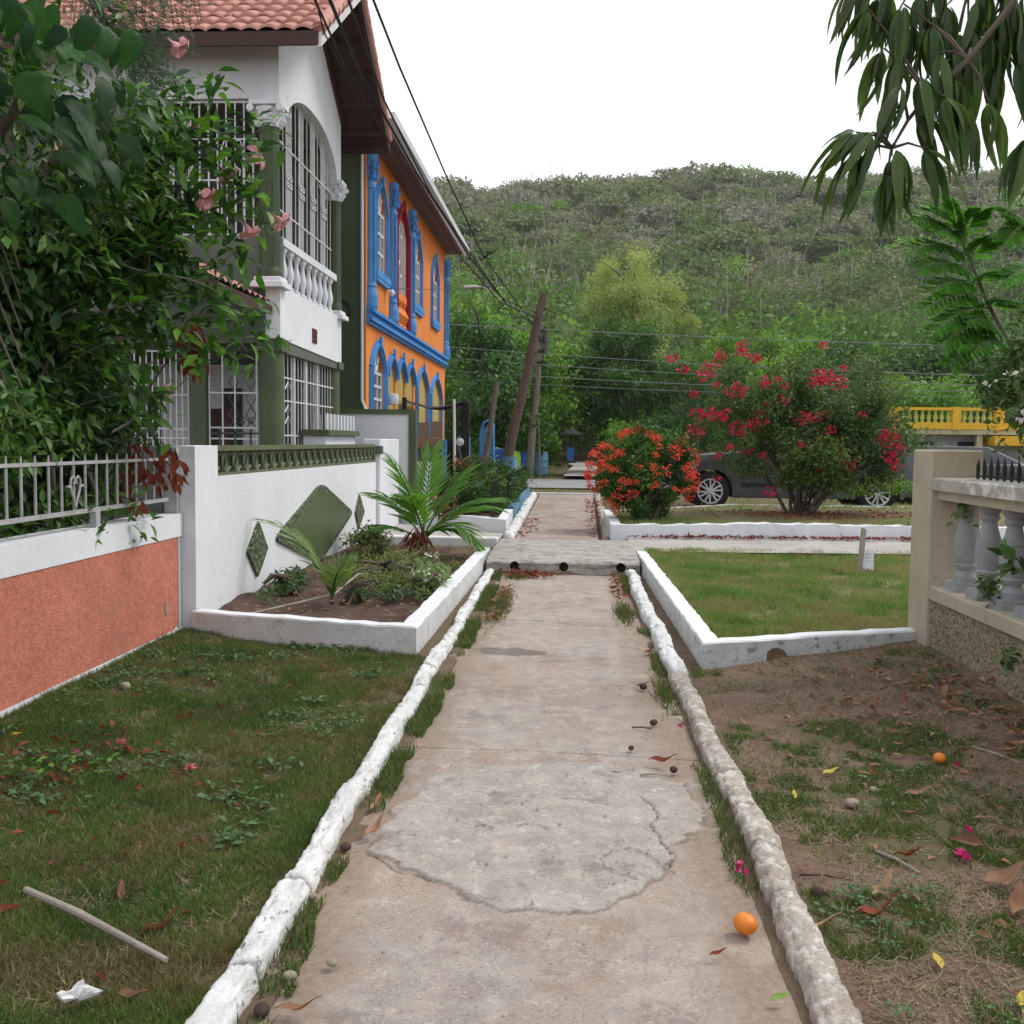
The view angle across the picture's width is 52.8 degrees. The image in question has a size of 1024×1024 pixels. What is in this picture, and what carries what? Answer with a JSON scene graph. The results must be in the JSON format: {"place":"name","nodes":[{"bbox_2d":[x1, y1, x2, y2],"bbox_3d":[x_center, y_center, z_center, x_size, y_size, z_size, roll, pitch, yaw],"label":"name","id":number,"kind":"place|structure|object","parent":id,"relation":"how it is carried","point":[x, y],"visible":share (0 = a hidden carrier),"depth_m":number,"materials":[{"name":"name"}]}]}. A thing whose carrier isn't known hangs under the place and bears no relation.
{"place":"outdoors","nodes":[
{"label":"outdoors","id":0,"kind":"place"},
{"bbox_2d":[0,626,427,1023],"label":"lawn grass","id":1,"kind":"structure","parent":0,"point":[164,991],"depth_m":4.13,"materials":[{"name":"plant"}]},
{"bbox_2d":[56,979,102,1002],"bbox_3d":[-1.134,1.256,2.705,0.076,0.043,0.093,4,5,42],"label":"crumpled paper","id":2,"kind":"object","parent":1,"relation":"on","point":[80,990],"visible":1,"depth_m":2.69,"materials":[{"name":"paper"}]},
{"bbox_2d":[22,886,168,962],"bbox_3d":[-1.263,1.231,3.105,0.726,0.032,0.026,3,5,35],"label":"stick","id":3,"kind":"object","parent":1,"relation":"on","point":[81,915],"visible":1,"depth_m":3.09,"materials":[{"name":"grey wood"}]},
{"bbox_2d":[2,715,235,813],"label":"leaf litter","id":4,"kind":"object","parent":1,"relation":"on","point":[118,777],"visible":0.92,"depth_m":4.71,"materials":[{"name":"plant"}]},
{"bbox_2d":[0,641,385,979],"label":"leaf litter","id":5,"kind":"object","parent":1,"relation":"on","point":[102,975],"visible":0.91,"depth_m":4.39,"materials":[{"name":"plant"}]},
{"bbox_2d":[0,638,402,864],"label":"lawn weeds","id":6,"kind":"object","parent":1,"relation":"on","point":[230,837],"visible":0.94,"depth_m":4.80,"materials":[{"name":"plant"}]},
{"bbox_2d":[381,523,510,539],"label":"gateway pavement","id":7,"kind":"structure","parent":0,"point":[407,527],"depth_m":15.15,"materials":[{"name":"concrete"}]},
{"bbox_2d":[441,498,505,517],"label":"garden soil","id":8,"kind":"structure","parent":0,"point":[486,513],"depth_m":17.67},
{"bbox_2d":[418,421,441,495],"bbox_3d":[-1.617,-0.942,20.334,0.490,1.679,0.086,1,4,3],"label":"wooden board","id":9,"kind":"object","parent":8,"relation":"on","point":[436,432],"visible":0.52,"depth_m":20.26,"materials":[{"name":"brown wood"}]},
{"bbox_2d":[447,453,500,474],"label":"croton plant","id":10,"kind":"object","parent":8,"relation":"on","point":[462,466],"visible":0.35,"depth_m":21.77,"materials":[{"name":"green plant"}]},
{"bbox_2d":[437,470,513,512],"bbox_3d":[-1.037,-0.377,18.148,2.218,0.899,1.833,1,4,3],"label":"garden shrub","id":11,"kind":"object","parent":8,"relation":"on","point":[471,492],"visible":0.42,"depth_m":17.71,"materials":[{"name":"green plant"}]},
{"bbox_2d":[482,381,499,464],"bbox_3d":[-0.585,-1.485,24.033,0.600,3.113,0.140,1,4,3],"label":"wooden stake","id":12,"kind":"object","parent":8,"relation":"on","point":[491,420],"visible":0.62,"depth_m":23.94,"materials":[{"name":"grey wood"}]},
{"bbox_2d":[464,456,529,503],"bbox_3d":[-0.313,-0.602,20.609,1.315,1.032,2.859,1,4,3],"label":"garden shrub","id":13,"kind":"object","parent":8,"relation":"on","point":[484,469],"visible":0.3,"depth_m":20.48,"materials":[{"name":"green plant"}]},
{"bbox_2d":[0,196,1023,1023],"bbox_3d":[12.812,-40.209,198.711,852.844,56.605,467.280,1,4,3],"label":"ground","id":14,"kind":"structure","parent":0,"point":[730,700],"depth_m":4.54,"materials":[{"name":"soil"}]},
{"bbox_2d":[0,747,119,779],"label":"garden cutting","id":15,"kind":"object","parent":14,"relation":"on","point":[50,764],"visible":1,"depth_m":4.41,"materials":[{"name":"green plant"}]},
{"bbox_2d":[0,0,159,417],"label":"climbing vine","id":16,"kind":"object","parent":14,"relation":"on","point":[73,126],"visible":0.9,"depth_m":5.33,"materials":[{"name":"green plant"}]},
{"bbox_2d":[0,234,161,544],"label":"garden hedge","id":17,"kind":"object","parent":14,"relation":"on","point":[12,450],"visible":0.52,"depth_m":6.35,"materials":[{"name":"green plant"}]},
{"bbox_2d":[0,513,183,716],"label":"garden wall","id":18,"kind":"structure","parent":14,"relation":"on","point":[75,602],"depth_m":6.20,"materials":[{"name":"orange paint"}]},
{"bbox_2d":[0,452,168,527],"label":"iron fence","id":19,"kind":"object","parent":18,"relation":"on","point":[94,512],"visible":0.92,"depth_m":6.20,"materials":[{"name":"metal"}]},
{"bbox_2d":[0,0,198,362],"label":"garden tree","id":20,"kind":"object","parent":14,"relation":"on","point":[51,165],"visible":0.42,"depth_m":5.87,"materials":[{"name":"green plant"}]},
{"bbox_2d":[0,0,214,195],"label":"feathery branch tree","id":21,"kind":"object","parent":14,"relation":"on","point":[104,20],"visible":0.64,"depth_m":7.32,"materials":[{"name":"green plant"}]},
{"bbox_2d":[0,36,294,532],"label":"allamanda","id":22,"kind":"object","parent":14,"relation":"on","point":[146,265],"visible":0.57,"depth_m":6.82,"materials":[{"name":"green plant"}]},
{"bbox_2d":[71,400,189,519],"bbox_3d":[-2.716,0.128,7.217,0.949,1.808,0.200,1,4,3],"label":"foliage","id":23,"kind":"object","parent":22,"relation":"attached to","point":[159,464],"visible":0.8,"depth_m":7.16,"materials":[{"name":"red plant"}]},
{"bbox_2d":[111,313,209,519],"bbox_3d":[-2.597,-0.215,7.621,0.908,2.440,0.239,2,4,24],"label":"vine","id":24,"kind":"object","parent":22,"relation":"hanging from","point":[185,370],"visible":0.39,"depth_m":7.40,"materials":[{"name":"plant"}]},
{"bbox_2d":[2,444,375,628],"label":"boundary wall","id":25,"kind":"structure","parent":14,"relation":"on","point":[228,551],"depth_m":9.21,"materials":[{"name":"white paint"}]},
{"bbox_2d":[113,227,271,444],"bbox_3d":[-3.713,-1.321,12.044,1.320,3.920,1.880,1,4,3],"label":"porch awning","id":26,"kind":"object","parent":14,"relation":"on","point":[245,296],"visible":0.23,"depth_m":11.68,"materials":[{"name":"ceramic"}]},
{"bbox_2d":[0,0,392,445],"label":"white house","id":27,"kind":"structure","parent":14,"relation":"on","point":[279,55],"depth_m":13.58,"materials":[{"name":"paint"}]},
{"bbox_2d":[224,388,242,444],"bbox_3d":[-4.178,-0.921,15.437,0.300,1.850,0.028,1,4,3],"label":"door","id":28,"kind":"structure","parent":27,"relation":"in","point":[227,404],"depth_m":15.38,"materials":[{"name":"metal"}]},
{"bbox_2d":[127,110,469,476],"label":"orange house","id":29,"kind":"structure","parent":14,"relation":"on","point":[397,343],"depth_m":20.27,"materials":[{"name":"paint"}]},
{"bbox_2d":[185,568,493,1023],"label":"path kerb","id":30,"kind":"structure","parent":14,"relation":"on","point":[227,996],"depth_m":3.45,"materials":[{"name":"concrete"}]},
{"bbox_2d":[191,547,489,655],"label":"planter wall","id":31,"kind":"structure","parent":14,"relation":"on","point":[415,631],"depth_m":7.54,"materials":[{"name":"white paint"}]},
{"bbox_2d":[218,543,465,622],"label":"planter soil","id":32,"kind":"structure","parent":31,"relation":"in","point":[244,602],"depth_m":8.81,"materials":[{"name":"soil"}]},
{"bbox_2d":[255,563,315,606],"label":"bed plant","id":33,"kind":"object","parent":32,"relation":"on","point":[288,581],"visible":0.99,"depth_m":9.19,"materials":[{"name":"green plant"}]},
{"bbox_2d":[247,518,359,604],"bbox_3d":[-1.756,0.445,9.046,1.091,0.765,0.545,3,4,28],"label":"palm seedling","id":34,"kind":"object","parent":32,"relation":"on","point":[340,575],"visible":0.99,"depth_m":8.93,"materials":[{"name":"green plant"}]},
{"bbox_2d":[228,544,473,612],"bbox_3d":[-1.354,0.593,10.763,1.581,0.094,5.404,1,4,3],"label":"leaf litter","id":35,"kind":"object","parent":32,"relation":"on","point":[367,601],"visible":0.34,"depth_m":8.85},
{"bbox_2d":[338,519,396,558],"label":"bed plant","id":36,"kind":"object","parent":32,"relation":"on","point":[369,542],"visible":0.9,"depth_m":12.29,"materials":[{"name":"green plant"}]},
{"bbox_2d":[339,578,418,604],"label":"bed plant","id":37,"kind":"object","parent":32,"relation":"on","point":[394,593],"visible":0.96,"depth_m":9.01,"materials":[{"name":"green plant"}]},
{"bbox_2d":[322,541,462,597],"bbox_3d":[-1.221,0.547,10.607,1.522,0.427,3.032,-1,4,-18],"label":"bed plant","id":38,"kind":"object","parent":32,"relation":"on","point":[387,570],"visible":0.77,"depth_m":10.24,"materials":[{"name":"green plant"}]},
{"bbox_2d":[403,552,452,599],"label":"white flowered plant","id":39,"kind":"object","parent":32,"relation":"on","point":[430,578],"visible":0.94,"depth_m":9.21,"materials":[{"name":"green plant"}]},
{"bbox_2d":[349,437,510,557],"bbox_3d":[-0.943,-0.122,12.309,2.031,1.560,1.228,0,4,-7],"label":"palm","id":40,"kind":"object","parent":32,"relation":"on","point":[412,502],"visible":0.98,"depth_m":12.39,"materials":[{"name":"green plant"}]},
{"bbox_2d":[314,409,417,509],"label":"side wall","id":41,"kind":"structure","parent":14,"relation":"on","point":[401,425],"depth_m":17.00,"materials":[{"name":"white paint"}]},
{"bbox_2d":[363,439,398,525],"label":"gate pier","id":42,"kind":"structure","parent":14,"relation":"on","point":[384,482],"depth_m":15.40,"materials":[{"name":"white paint"}]},
{"bbox_2d":[402,397,469,497],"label":"gate","id":43,"kind":"structure","parent":14,"relation":"on","point":[464,405],"depth_m":22.31,"materials":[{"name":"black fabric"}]},
{"bbox_2d":[383,535,497,546],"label":"planter end wall","id":44,"kind":"structure","parent":14,"relation":"on","point":[487,541],"depth_m":13.72,"materials":[{"name":"paint"}]},
{"bbox_2d":[399,509,512,536],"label":"garden wall","id":45,"kind":"structure","parent":14,"relation":"on","point":[502,522],"depth_m":15.63,"materials":[{"name":"white paint"}]},
{"bbox_2d":[235,569,762,1023],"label":"edge grass","id":46,"kind":"structure","parent":14,"relation":"on","point":[424,721],"depth_m":4.57,"materials":[{"name":"plant"}]},
{"bbox_2d":[444,304,561,465],"bbox_3d":[-1.105,-4.608,39.737,5.283,6.656,6.807,3,4,27],"label":"broadleaf tree","id":47,"kind":"object","parent":14,"relation":"on","point":[498,363],"visible":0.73,"depth_m":39.14,"materials":[{"name":"green plant"}]},
{"bbox_2d":[0,629,1023,1023],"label":"dead thatch","id":48,"kind":"object","parent":14,"relation":"on","point":[876,957],"visible":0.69,"depth_m":3.95,"materials":[{"name":"plant"}]},
{"bbox_2d":[507,487,529,518],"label":"blue edging wall","id":49,"kind":"structure","parent":14,"relation":"on","point":[518,505],"depth_m":20.26,"materials":[{"name":"paint"}]},
{"bbox_2d":[507,466,526,504],"bbox_3d":[0.139,-0.588,21.073,0.052,0.550,6.730,1,4,3],"label":"black fence","id":50,"kind":"object","parent":49,"relation":"on","point":[509,476],"visible":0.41,"depth_m":18.73,"materials":[{"name":"metal"}]},
{"bbox_2d":[502,462,536,504],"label":"fence creeper","id":51,"kind":"object","parent":50,"relation":"attached to","point":[515,480],"visible":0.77,"depth_m":18.84,"materials":[{"name":"green plant"}]},
{"bbox_2d":[502,492,536,538],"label":"path kerb","id":52,"kind":"structure","parent":14,"relation":"on","point":[521,515],"depth_m":17.58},
{"bbox_2d":[451,314,589,468],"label":"broadleaf tree","id":53,"kind":"object","parent":14,"relation":"on","point":[557,412],"visible":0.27,"depth_m":42.91,"materials":[{"name":"green plant"}]},
{"bbox_2d":[503,293,547,456],"bbox_3d":[0.212,-2.967,27.399,1.421,5.646,0.290,1,4,3],"label":"utility pole","id":54,"kind":"object","parent":14,"relation":"on","point":[511,439],"visible":0.85,"depth_m":27.27,"materials":[{"name":"brown wood"}]},
{"bbox_2d":[314,0,534,321],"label":"overhead cable","id":55,"kind":"object","parent":54,"relation":"attached to","point":[339,54],"visible":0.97,"depth_m":14.49,"materials":[{"name":"rubber"}]},
{"bbox_2d":[315,0,534,326],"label":"overhead cable","id":56,"kind":"object","parent":54,"relation":"attached to","point":[384,148],"visible":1,"depth_m":13.75,"materials":[{"name":"rubber"}]},
{"bbox_2d":[328,0,537,318],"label":"overhead cable","id":57,"kind":"object","parent":54,"relation":"attached to","point":[367,84],"visible":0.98,"depth_m":13.77,"materials":[{"name":"rubber"}]},
{"bbox_2d":[347,0,535,311],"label":"overhead cable","id":58,"kind":"object","parent":54,"relation":"attached to","point":[361,36],"visible":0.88,"depth_m":13.51,"materials":[{"name":"rubber"}]},
{"bbox_2d":[372,0,532,323],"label":"overhead cable","id":59,"kind":"object","parent":54,"relation":"attached to","point":[388,38],"visible":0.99,"depth_m":13.95,"materials":[{"name":"rubber"}]},
{"bbox_2d":[526,324,548,477],"bbox_3d":[0.928,-4.053,39.309,0.883,6.185,0.315,1,4,9],"label":"utility pole","id":60,"kind":"object","parent":14,"relation":"on","point":[542,344],"visible":0.84,"depth_m":39.20,"materials":[{"name":"grey wood"}]},
{"bbox_2d":[561,305,683,451],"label":"mango tree","id":61,"kind":"object","parent":14,"relation":"on","point":[639,347],"visible":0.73,"depth_m":43.45,"materials":[{"name":"green plant"}]},
{"bbox_2d":[593,418,669,464],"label":"roadside shrub","id":62,"kind":"object","parent":14,"relation":"on","point":[624,425],"visible":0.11,"depth_m":40.49,"materials":[{"name":"green plant"}]},
{"bbox_2d":[573,237,702,453],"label":"feathery tree","id":63,"kind":"object","parent":14,"relation":"on","point":[634,295],"visible":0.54,"depth_m":56.20,"materials":[{"name":"green plant"}]},
{"bbox_2d":[287,657,1021,1022],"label":"grit","id":64,"kind":"object","parent":14,"relation":"on","point":[601,847],"visible":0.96,"depth_m":3.87,"materials":[{"name":"stone"}]},
{"bbox_2d":[625,569,688,677],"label":"path kerb","id":65,"kind":"structure","parent":14,"relation":"on","point":[670,658],"depth_m":8.03,"materials":[{"name":"concrete"}]},
{"bbox_2d":[631,355,750,452],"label":"mango tree","id":66,"kind":"object","parent":14,"relation":"on","point":[683,419],"visible":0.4,"depth_m":40.71,"materials":[{"name":"green plant"}]},
{"bbox_2d":[449,324,945,345],"bbox_3d":[5.369,-6.516,37.390,23.480,0.967,0.029,1,4,3],"label":"power line","id":67,"kind":"object","parent":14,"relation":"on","point":[697,336],"visible":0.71,"depth_m":37.31,"materials":[{"name":"metal"}]},
{"bbox_2d":[431,160,1023,455],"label":"hillside forest","id":68,"kind":"object","parent":14,"relation":"on","point":[860,267],"visible":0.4,"depth_m":150.12,"materials":[{"name":"green plant"}]},
{"bbox_2d":[440,151,1023,353],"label":"hillside trees","id":69,"kind":"object","parent":14,"relation":"on","point":[780,201],"visible":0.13,"depth_m":155.59,"materials":[{"name":"plant"}]},
{"bbox_2d":[675,329,821,449],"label":"broadleaf tree","id":70,"kind":"object","parent":14,"relation":"on","point":[714,346],"visible":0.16,"depth_m":49.89,"materials":[{"name":"green plant"}]},
{"bbox_2d":[668,670,862,1023],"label":"path kerb","id":71,"kind":"structure","parent":14,"relation":"on","point":[814,969],"depth_m":3.40,"materials":[{"name":"stone"}]},
{"bbox_2d":[529,464,1005,527],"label":"verge grass","id":72,"kind":"structure","parent":14,"relation":"on","point":[743,520],"depth_m":16.73,"materials":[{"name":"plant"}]},
{"bbox_2d":[580,417,702,520],"bbox_3d":[1.977,-0.646,15.760,1.868,1.658,1.527,1,4,3],"label":"ixora bush","id":73,"kind":"object","parent":72,"relation":"on","point":[633,486],"visible":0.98,"depth_m":15.57,"materials":[{"name":"red plant"}]},
{"bbox_2d":[670,507,911,522],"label":"leaf litter","id":74,"kind":"object","parent":72,"relation":"on","point":[808,514],"visible":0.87,"depth_m":16.62,"materials":[{"name":"plant"}]},
{"bbox_2d":[665,336,944,514],"bbox_3d":[4.710,-1.397,17.002,4.558,3.054,2.527,1,4,3],"label":"bougainvillea","id":75,"kind":"object","parent":72,"relation":"on","point":[832,456],"visible":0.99,"depth_m":16.56,"materials":[{"name":"green plant"}]},
{"bbox_2d":[846,473,912,499],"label":"shrub","id":76,"kind":"object","parent":72,"relation":"on","point":[904,487],"visible":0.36,"depth_m":17.50,"materials":[{"name":"green plant"}]},
{"bbox_2d":[636,551,914,668],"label":"low garden wall","id":77,"kind":"structure","parent":14,"relation":"on","point":[709,650],"depth_m":7.19,"materials":[{"name":"white paint"}]},
{"bbox_2d":[661,427,913,505],"bbox_3d":[5.865,-1.003,22.070,5.160,1.858,2.410,1,4,3],"label":"pickup truck","id":78,"kind":"object","parent":14,"relation":"on","point":[711,492],"visible":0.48,"depth_m":21.18,"materials":[{"name":"grey paint"}]},
{"bbox_2d":[734,331,842,391],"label":"hill foot tree","id":79,"kind":"object","parent":14,"relation":"on","point":[806,344],"visible":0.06,"depth_m":58.85,"materials":[{"name":"green plant"}]},
{"bbox_2d":[603,510,1023,540],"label":"bed wall","id":80,"kind":"structure","parent":14,"relation":"on","point":[617,530],"depth_m":14.57,"materials":[{"name":"white paint"}]},
{"bbox_2d":[806,350,891,429],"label":"grey green tree","id":81,"kind":"object","parent":14,"relation":"on","point":[836,365],"visible":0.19,"depth_m":53.83,"materials":[{"name":"green plant"}]},
{"bbox_2d":[769,326,929,392],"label":"dark tree","id":82,"kind":"object","parent":14,"relation":"on","point":[845,346],"visible":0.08,"depth_m":65.24,"materials":[{"name":"green plant"}]},
{"bbox_2d":[690,640,1023,1023],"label":"patchy grass","id":83,"kind":"structure","parent":14,"relation":"on","point":[922,732],"depth_m":4.14,"materials":[{"name":"plant"}]},
{"bbox_2d":[738,658,1023,993],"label":"leaf litter","id":84,"kind":"object","parent":14,"relation":"on","point":[985,933],"visible":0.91,"depth_m":5.26,"materials":[{"name":"plant"}]},
{"bbox_2d":[799,0,1023,241],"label":"mango branch tree","id":85,"kind":"object","parent":14,"relation":"on","point":[969,68],"visible":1,"depth_m":3.24,"materials":[{"name":"green plant"}]},
{"bbox_2d":[869,370,983,428],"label":"broadleaf tree","id":86,"kind":"object","parent":14,"relation":"on","point":[941,390],"visible":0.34,"depth_m":54.90,"materials":[{"name":"green plant"}]},
{"bbox_2d":[853,673,1023,845],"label":"leaf litter","id":87,"kind":"object","parent":14,"relation":"on","point":[973,839],"visible":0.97,"depth_m":5.57,"materials":[{"name":"plant"}]},
{"bbox_2d":[875,406,1023,463],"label":"yellow house","id":88,"kind":"structure","parent":14,"relation":"on","point":[955,431],"depth_m":43.80,"materials":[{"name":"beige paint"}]},
{"bbox_2d":[884,305,1023,422],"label":"dark tree","id":89,"kind":"object","parent":14,"relation":"on","point":[930,353],"visible":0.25,"depth_m":61.77,"materials":[{"name":"green plant"}]},
{"bbox_2d":[884,445,1023,503],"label":"hatchback car","id":90,"kind":"object","parent":14,"relation":"on","point":[988,454],"visible":0.05,"depth_m":24.75,"materials":[{"name":"grey paint"}]},
{"bbox_2d":[902,188,1023,376],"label":"feathery sapling","id":91,"kind":"object","parent":14,"relation":"on","point":[981,322],"visible":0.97,"depth_m":6.92,"materials":[{"name":"green plant"}]},
{"bbox_2d":[908,449,1023,703],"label":"balustrade wall","id":92,"kind":"structure","parent":14,"relation":"on","point":[950,615],"depth_m":6.79,"materials":[{"name":"beige paint"}]},
{"bbox_2d":[976,457,1023,482],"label":"wall spikes","id":93,"kind":"object","parent":92,"relation":"on","point":[1004,477],"depth_m":6.48,"materials":[{"name":"black metal"}]},
{"bbox_2d":[945,288,1023,673],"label":"flowering shrub","id":94,"kind":"object","parent":14,"relation":"on","point":[1011,372],"visible":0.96,"depth_m":6.54,"materials":[{"name":"green plant"}]},
{"bbox_2d":[983,860,1023,884],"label":"fallen leaf","id":95,"kind":"object","parent":14,"relation":"on","point":[1007,876],"visible":1,"depth_m":3.49,"materials":[{"name":"plant"}]},
{"bbox_2d":[1009,879,1023,915],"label":"fallen leaf","id":96,"kind":"object","parent":14,"relation":"on","point":[1016,900],"visible":1,"depth_m":3.33,"materials":[{"name":"plant"}]},
{"bbox_2d":[259,573,801,1023],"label":"path","id":97,"kind":"structure","parent":0,"point":[558,624],"depth_m":3.63,"materials":[{"name":"concrete"}]},
{"bbox_2d":[486,539,639,574],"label":"culvert slab","id":98,"kind":"structure","parent":97,"relation":"on","point":[592,557],"depth_m":12.02,"materials":[{"name":"concrete"}]},
{"bbox_2d":[733,912,757,934],"bbox_3d":[0.712,1.257,3.152,0.071,0.062,0.081,-1,4,-20],"label":"fallen fruit","id":99,"kind":"object","parent":97,"relation":"on","point":[745,923],"visible":1,"depth_m":3.13,"materials":[{"name":"food"}]},
{"bbox_2d":[516,494,597,539],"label":"path","id":100,"kind":"structure","parent":0,"point":[565,517],"depth_m":18.11,"materials":[{"name":"concrete"}]},
{"bbox_2d":[527,479,664,487],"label":"road","id":101,"kind":"structure","parent":0,"point":[550,483],"depth_m":33.85,"materials":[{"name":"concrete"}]},
{"bbox_2d":[368,0,1023,205],"label":"sky","id":102,"kind":"structure","parent":0,"point":[500,89],"materials":[{"name":"white"}]},
{"bbox_2d":[627,538,910,553],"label":"drive pavement","id":103,"kind":"structure","parent":0,"point":[781,545],"depth_m":13.71,"materials":[{"name":"concrete"}]},
{"bbox_2d":[628,532,910,541],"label":"leaf litter","id":104,"kind":"object","parent":103,"relation":"on","point":[903,538],"visible":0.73,"depth_m":14.39,"materials":[{"name":"plant"}]},
{"bbox_2d":[644,546,1023,641],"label":"raised lawn","id":105,"kind":"structure","parent":0,"point":[840,576],"depth_m":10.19,"materials":[{"name":"plant"}]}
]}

